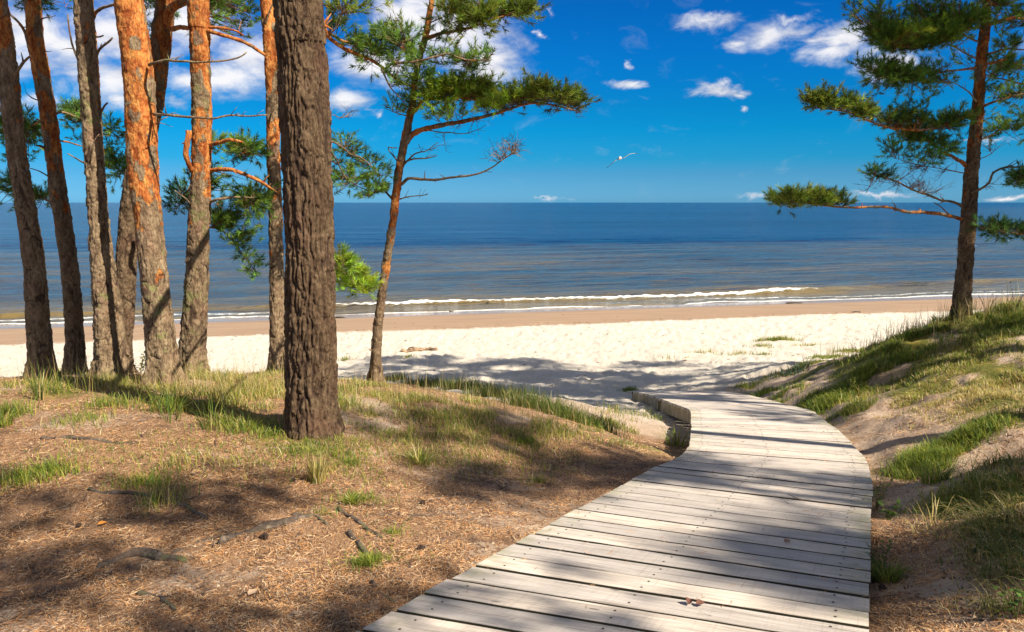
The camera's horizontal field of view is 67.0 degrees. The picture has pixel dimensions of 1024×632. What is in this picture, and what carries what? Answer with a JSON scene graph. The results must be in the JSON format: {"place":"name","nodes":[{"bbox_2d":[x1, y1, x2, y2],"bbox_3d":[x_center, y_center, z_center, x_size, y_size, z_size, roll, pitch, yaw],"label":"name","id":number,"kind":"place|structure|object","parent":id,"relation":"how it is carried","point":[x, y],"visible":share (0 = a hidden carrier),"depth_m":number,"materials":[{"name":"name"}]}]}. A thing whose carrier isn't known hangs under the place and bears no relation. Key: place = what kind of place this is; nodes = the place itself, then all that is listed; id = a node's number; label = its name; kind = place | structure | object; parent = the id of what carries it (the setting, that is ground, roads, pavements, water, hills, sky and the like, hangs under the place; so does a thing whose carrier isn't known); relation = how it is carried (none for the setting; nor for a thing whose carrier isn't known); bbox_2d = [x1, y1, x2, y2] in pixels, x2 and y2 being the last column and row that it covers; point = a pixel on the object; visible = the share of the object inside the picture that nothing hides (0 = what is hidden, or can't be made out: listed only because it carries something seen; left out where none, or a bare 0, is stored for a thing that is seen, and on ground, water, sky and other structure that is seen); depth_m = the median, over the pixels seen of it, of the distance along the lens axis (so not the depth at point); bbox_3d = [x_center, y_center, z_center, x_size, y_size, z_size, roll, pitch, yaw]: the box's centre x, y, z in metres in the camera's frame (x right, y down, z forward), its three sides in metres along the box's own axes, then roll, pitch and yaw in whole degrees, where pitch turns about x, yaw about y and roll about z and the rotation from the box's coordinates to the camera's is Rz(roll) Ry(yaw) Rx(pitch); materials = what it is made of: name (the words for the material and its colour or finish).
{"place":"outdoors","nodes":[
{"label":"outdoors","id":0,"kind":"place"},
{"bbox_2d":[0,294,1023,631],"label":"ground","id":1,"kind":"structure","parent":0,"point":[480,342],"depth_m":6.77,"materials":[{"name":"beige sand"}]},
{"bbox_2d":[0,403,31,427],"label":"grass tussock","id":2,"kind":"object","parent":1,"relation":"on","point":[8,421],"depth_m":6.57,"materials":[{"name":"green plant"}]},
{"bbox_2d":[0,0,61,380],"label":"pine tree","id":3,"kind":"object","parent":1,"relation":"on","point":[39,334],"visible":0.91,"depth_m":8.65,"materials":[{"name":"brown plant"}]},
{"bbox_2d":[14,354,49,400],"bbox_3d":[-4.665,0.603,7.588,0.328,0.486,0.326,8,11,42],"label":"grass tussock","id":4,"kind":"object","parent":1,"relation":"on","point":[40,392],"depth_m":7.62,"materials":[{"name":"green plant"}]},
{"bbox_2d":[0,0,126,374],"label":"pine tree","id":5,"kind":"object","parent":1,"relation":"on","point":[45,126],"visible":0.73,"depth_m":9.55,"materials":[{"name":"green plant"}]},
{"bbox_2d":[39,435,138,443],"bbox_3d":[-3.342,0.985,6.145,0.877,0.051,0.094,1,8,9],"label":"tree root","id":6,"kind":"object","parent":1,"relation":"on","point":[42,437],"visible":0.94,"depth_m":6.15,"materials":[{"name":"brown wood"}]},
{"bbox_2d":[62,0,123,377],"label":"pine tree","id":7,"kind":"object","parent":1,"relation":"on","point":[102,303],"visible":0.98,"depth_m":8.53,"materials":[{"name":"brown plant"}]},
{"bbox_2d":[93,0,139,373],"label":"pine tree","id":8,"kind":"object","parent":1,"relation":"on","point":[123,350],"visible":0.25,"depth_m":9.25,"materials":[{"name":"brown plant"}]},
{"bbox_2d":[127,351,145,374],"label":"leafy plant","id":9,"kind":"object","parent":1,"relation":"on","point":[141,363],"visible":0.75,"depth_m":9.09,"materials":[{"name":"green plant"}]},
{"bbox_2d":[127,578,154,584],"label":"tree root","id":10,"kind":"object","parent":1,"relation":"on","point":[132,579],"visible":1,"depth_m":3.77,"materials":[{"name":"wood"}]},
{"bbox_2d":[96,547,187,569],"bbox_3d":[-1.891,1.271,4.029,0.462,0.078,0.219,0,8,0],"label":"tree root","id":11,"kind":"object","parent":1,"relation":"on","point":[153,554],"visible":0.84,"depth_m":4.04,"materials":[{"name":"brown wood"}]},
{"bbox_2d":[87,487,207,519],"bbox_3d":[-2.262,1.165,4.867,1.222,0.095,0.147,5,10,31],"label":"tree root","id":12,"kind":"object","parent":1,"relation":"on","point":[186,505],"visible":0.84,"depth_m":4.98,"materials":[{"name":"brown wood"}]},
{"bbox_2d":[135,590,178,611],"bbox_3d":[-1.587,1.295,3.497,0.436,0.084,0.060,7,11,41],"label":"tree root","id":13,"kind":"object","parent":1,"relation":"on","point":[162,598],"visible":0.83,"depth_m":3.50,"materials":[{"name":"brown wood"}]},
{"bbox_2d":[145,389,191,422],"bbox_3d":[-2.897,0.742,6.619,0.505,0.331,0.493,-6,10,-35],"label":"grass tussock","id":14,"kind":"object","parent":1,"relation":"on","point":[169,416],"depth_m":6.61,"materials":[{"name":"green plant"}]},
{"bbox_2d":[114,0,266,389],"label":"pine tree","id":15,"kind":"object","parent":1,"relation":"on","point":[141,114],"visible":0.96,"depth_m":8.08,"materials":[{"name":"brown plant"}]},
{"bbox_2d":[115,0,267,361],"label":"pine tree","id":16,"kind":"object","parent":1,"relation":"on","point":[163,28],"visible":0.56,"depth_m":9.57,"materials":[{"name":"brown plant"}]},
{"bbox_2d":[172,534,223,552],"bbox_3d":[-1.712,1.243,4.229,0.056,0.035,0.306,8,12,44],"label":"tree root","id":17,"kind":"object","parent":1,"relation":"on","point":[183,548],"visible":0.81,"depth_m":4.24,"materials":[{"name":"brown wood"}]},
{"bbox_2d":[191,394,245,429],"bbox_3d":[-2.511,0.777,6.421,0.570,0.285,0.549,8,11,42],"label":"grass tussock","id":18,"kind":"object","parent":1,"relation":"on","point":[200,423],"depth_m":6.46,"materials":[{"name":"green plant"}]},
{"bbox_2d":[161,0,282,376],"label":"pine tree","id":19,"kind":"object","parent":1,"relation":"on","point":[197,195],"visible":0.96,"depth_m":9.05,"materials":[{"name":"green plant"}]},
{"bbox_2d":[258,532,268,539],"bbox_3d":[-1.363,1.213,4.258,0.046,0.047,0.045,6,10,35],"label":"pine cone","id":20,"kind":"object","parent":1,"relation":"on","point":[264,536],"visible":1,"depth_m":4.25,"materials":[{"name":"brown"}]},
{"bbox_2d":[217,513,313,544],"bbox_3d":[-1.381,1.207,4.398,0.589,0.080,0.079,-7,11,-39],"label":"tree root","id":21,"kind":"object","parent":1,"relation":"on","point":[259,527],"visible":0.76,"depth_m":4.38,"materials":[{"name":"wood"}]},
{"bbox_2d":[260,0,284,371],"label":"pine tree","id":22,"kind":"object","parent":1,"relation":"on","point":[276,298],"visible":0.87,"depth_m":9.34,"materials":[{"name":"brown plant"}]},
{"bbox_2d":[290,512,328,524],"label":"tree root","id":23,"kind":"object","parent":1,"relation":"on","point":[320,519],"visible":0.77,"depth_m":4.52,"materials":[{"name":"brown wood"}]},
{"bbox_2d":[300,448,333,483],"bbox_3d":[-1.316,1.003,5.228,0.240,0.263,0.264,-3,9,-18],"label":"grass tussock","id":24,"kind":"object","parent":1,"relation":"on","point":[314,471],"depth_m":5.21,"materials":[{"name":"beige plant"}]},
{"bbox_2d":[341,490,371,504],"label":"grass tussock","id":25,"kind":"object","parent":1,"relation":"on","point":[352,501],"depth_m":4.84,"materials":[{"name":"green plant"}]},
{"bbox_2d":[346,529,369,554],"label":"tree root","id":26,"kind":"object","parent":1,"relation":"on","point":[359,544],"visible":0.84,"depth_m":4.16,"materials":[{"name":"brown wood"}]},
{"bbox_2d":[336,506,381,537],"bbox_3d":[-0.888,1.199,4.473,0.040,0.075,0.652,-6,10,-34],"label":"tree root","id":27,"kind":"object","parent":1,"relation":"on","point":[353,517],"visible":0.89,"depth_m":4.46,"materials":[{"name":"wood"}]},
{"bbox_2d":[349,550,381,567],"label":"grass tussock","id":28,"kind":"object","parent":1,"relation":"on","point":[362,557],"depth_m":3.85,"materials":[{"name":"green plant"}]},
{"bbox_2d":[370,579,397,605],"bbox_3d":[-0.572,1.225,3.416,0.027,0.031,0.286,-5,10,-33],"label":"tree root","id":29,"kind":"object","parent":1,"relation":"on","point":[372,581],"visible":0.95,"depth_m":3.38,"materials":[{"name":"wood"}]},
{"bbox_2d":[272,0,498,440],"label":"pine tree","id":30,"kind":"object","parent":1,"relation":"on","point":[315,271],"visible":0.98,"depth_m":5.83,"materials":[{"name":"green plant"}]},
{"bbox_2d":[378,513,435,515],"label":"tree root","id":31,"kind":"object","parent":1,"relation":"on","point":[382,514],"visible":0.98,"depth_m":4.65,"materials":[{"name":"wood"}]},
{"bbox_2d":[393,442,443,466],"bbox_3d":[-0.746,1.060,5.978,0.504,0.183,0.554,-2,9,-15],"label":"grass tussock","id":32,"kind":"object","parent":1,"relation":"on","point":[421,458],"depth_m":5.98,"materials":[{"name":"green plant"}]},
{"bbox_2d":[401,347,437,352],"bbox_3d":[-2.615,0.926,21.644,1.078,0.171,0.318,-3,9,-19],"label":"driftwood log","id":33,"kind":"object","parent":1,"relation":"on","point":[410,349],"visible":0.96,"depth_m":21.56,"materials":[{"name":"beige wood"}]},
{"bbox_2d":[417,544,425,550],"bbox_3d":[-0.470,1.196,3.986,0.041,0.041,0.040,3,9,20],"label":"pine cone","id":34,"kind":"object","parent":1,"relation":"on","point":[420,547],"visible":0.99,"depth_m":3.98,"materials":[{"name":"brown"}]},
{"bbox_2d":[9,310,925,394],"bbox_3d":[0.991,0.173,23.772,46.040,2.515,18.986,0,8,0],"label":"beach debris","id":35,"kind":"object","parent":1,"relation":"on","point":[558,340],"visible":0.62,"depth_m":23.96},
{"bbox_2d":[366,0,604,382],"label":"pine tree","id":36,"kind":"object","parent":1,"relation":"on","point":[487,95],"visible":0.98,"depth_m":8.39,"materials":[{"name":"green plant"}]},
{"bbox_2d":[0,278,1023,620],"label":"dune grass","id":37,"kind":"structure","parent":1,"relation":"on","point":[968,492],"depth_m":7.12,"materials":[{"name":"green plant"}]},
{"bbox_2d":[0,347,1023,631],"bbox_3d":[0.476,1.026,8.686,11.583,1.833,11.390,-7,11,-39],"label":"needle litter","id":38,"kind":"object","parent":1,"relation":"on","point":[898,613],"visible":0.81,"depth_m":4.10,"materials":[{"name":"brown plant"}]},
{"bbox_2d":[247,589,256,594],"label":"dry leaf","id":39,"kind":"object","parent":38,"relation":"on","point":[250,591],"visible":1,"depth_m":3.51,"materials":[{"name":"plant"}]},
{"bbox_2d":[356,391,872,631],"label":"boardwalk","id":40,"kind":"structure","parent":1,"relation":"on","point":[554,591],"depth_m":3.96,"materials":[{"name":"grey wood"}]},
{"bbox_2d":[685,597,693,603],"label":"dry leaf","id":41,"kind":"object","parent":40,"relation":"on","point":[688,600],"visible":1,"depth_m":3.19,"materials":[{"name":"brown plant"}]},
{"bbox_2d":[696,599,704,603],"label":"dry leaf","id":42,"kind":"object","parent":40,"relation":"on","point":[698,601],"visible":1,"depth_m":3.17,"materials":[{"name":"brown plant"}]},
{"bbox_2d":[646,422,690,446],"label":"grass tussock","id":43,"kind":"object","parent":1,"relation":"on","point":[676,443],"depth_m":9.36,"materials":[{"name":"green plant"}]},
{"bbox_2d":[776,356,813,376],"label":"grass tussock","id":44,"kind":"object","parent":1,"relation":"on","point":[788,370],"depth_m":13.79,"materials":[{"name":"green plant"}]},
{"bbox_2d":[847,374,863,392],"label":"leafy plant","id":45,"kind":"object","parent":1,"relation":"on","point":[850,379],"visible":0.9,"depth_m":10.46,"materials":[{"name":"green plant"}]},
{"bbox_2d":[863,539,892,569],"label":"leafy plant","id":46,"kind":"object","parent":1,"relation":"on","point":[882,555],"visible":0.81,"depth_m":3.86,"materials":[{"name":"green plant"}]},
{"bbox_2d":[870,356,888,374],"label":"leafy plant","id":47,"kind":"object","parent":1,"relation":"on","point":[882,364],"visible":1,"depth_m":10.46,"materials":[{"name":"green plant"}]},
{"bbox_2d":[873,469,892,509],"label":"leafy plant","id":48,"kind":"object","parent":1,"relation":"on","point":[879,497],"visible":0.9,"depth_m":5.06,"materials":[{"name":"green plant"}]},
{"bbox_2d":[878,584,887,589],"bbox_3d":[1.724,1.264,3.600,0.038,0.038,0.036,0,8,3],"label":"pine cone","id":49,"kind":"object","parent":1,"relation":"on","point":[882,587],"visible":0.98,"depth_m":3.59,"materials":[{"name":"brown"}]},
{"bbox_2d":[878,498,901,518],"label":"leafy plant","id":50,"kind":"object","parent":1,"relation":"on","point":[890,512],"visible":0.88,"depth_m":4.80,"materials":[{"name":"green plant"}]},
{"bbox_2d":[870,555,913,583],"bbox_3d":[1.804,1.229,3.742,0.313,0.157,0.332,0,8,0],"label":"grass tussock","id":51,"kind":"object","parent":1,"relation":"on","point":[882,574],"depth_m":3.73,"materials":[{"name":"green plant"}]},
{"bbox_2d":[761,0,1023,318],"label":"pine tree","id":52,"kind":"object","parent":1,"relation":"on","point":[932,28],"visible":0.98,"depth_m":10.54,"materials":[{"name":"green plant"}]},
{"bbox_2d":[885,495,970,536],"bbox_3d":[2.325,1.114,4.266,0.552,0.231,0.555,0,8,0],"label":"grass tussock","id":53,"kind":"object","parent":1,"relation":"on","point":[931,520],"depth_m":4.30,"materials":[{"name":"plant"}]},
{"bbox_2d":[902,458,967,484],"bbox_3d":[2.907,1.075,5.301,0.468,0.204,0.556,0,8,0],"label":"grass tussock","id":54,"kind":"object","parent":1,"relation":"on","point":[927,479],"depth_m":5.30,"materials":[{"name":"green plant"}]},
{"bbox_2d":[951,37,1023,244],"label":"pine tree","id":55,"kind":"object","parent":1,"relation":"on","point":[994,225],"visible":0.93,"depth_m":10.66,"materials":[{"name":"green plant"}]},
{"bbox_2d":[978,293,996,311],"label":"leafy plant","id":56,"kind":"object","parent":1,"relation":"on","point":[989,303],"visible":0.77,"depth_m":11.11,"materials":[{"name":"green plant"}]},
{"bbox_2d":[990,579,1023,618],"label":"leafy plant","id":57,"kind":"object","parent":1,"relation":"on","point":[1018,603],"visible":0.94,"depth_m":2.86,"materials":[{"name":"green plant"}]},
{"bbox_2d":[1001,281,1023,309],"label":"leafy plant","id":58,"kind":"object","parent":1,"relation":"on","point":[1014,299],"visible":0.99,"depth_m":10.75,"materials":[{"name":"green plant"}]},
{"bbox_2d":[0,203,1023,324],"bbox_3d":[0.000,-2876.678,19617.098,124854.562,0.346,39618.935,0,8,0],"label":"sea water","id":59,"kind":"structure","parent":0,"point":[447,257],"depth_m":72.90,"materials":[{"name":"blue liquid"}]},
{"bbox_2d":[0,0,1023,202],"label":"sky","id":60,"kind":"structure","parent":0,"point":[704,93],"materials":[{"name":"blue"}]},
{"bbox_2d":[607,153,637,167],"bbox_3d":[4.805,-6.734,33.530,1.190,0.644,0.754,-5,10,-29],"label":"gull","id":61,"kind":"object","parent":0,"point":[619,157],"visible":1,"depth_m":33.28,"materials":[{"name":"grey"}]}
]}

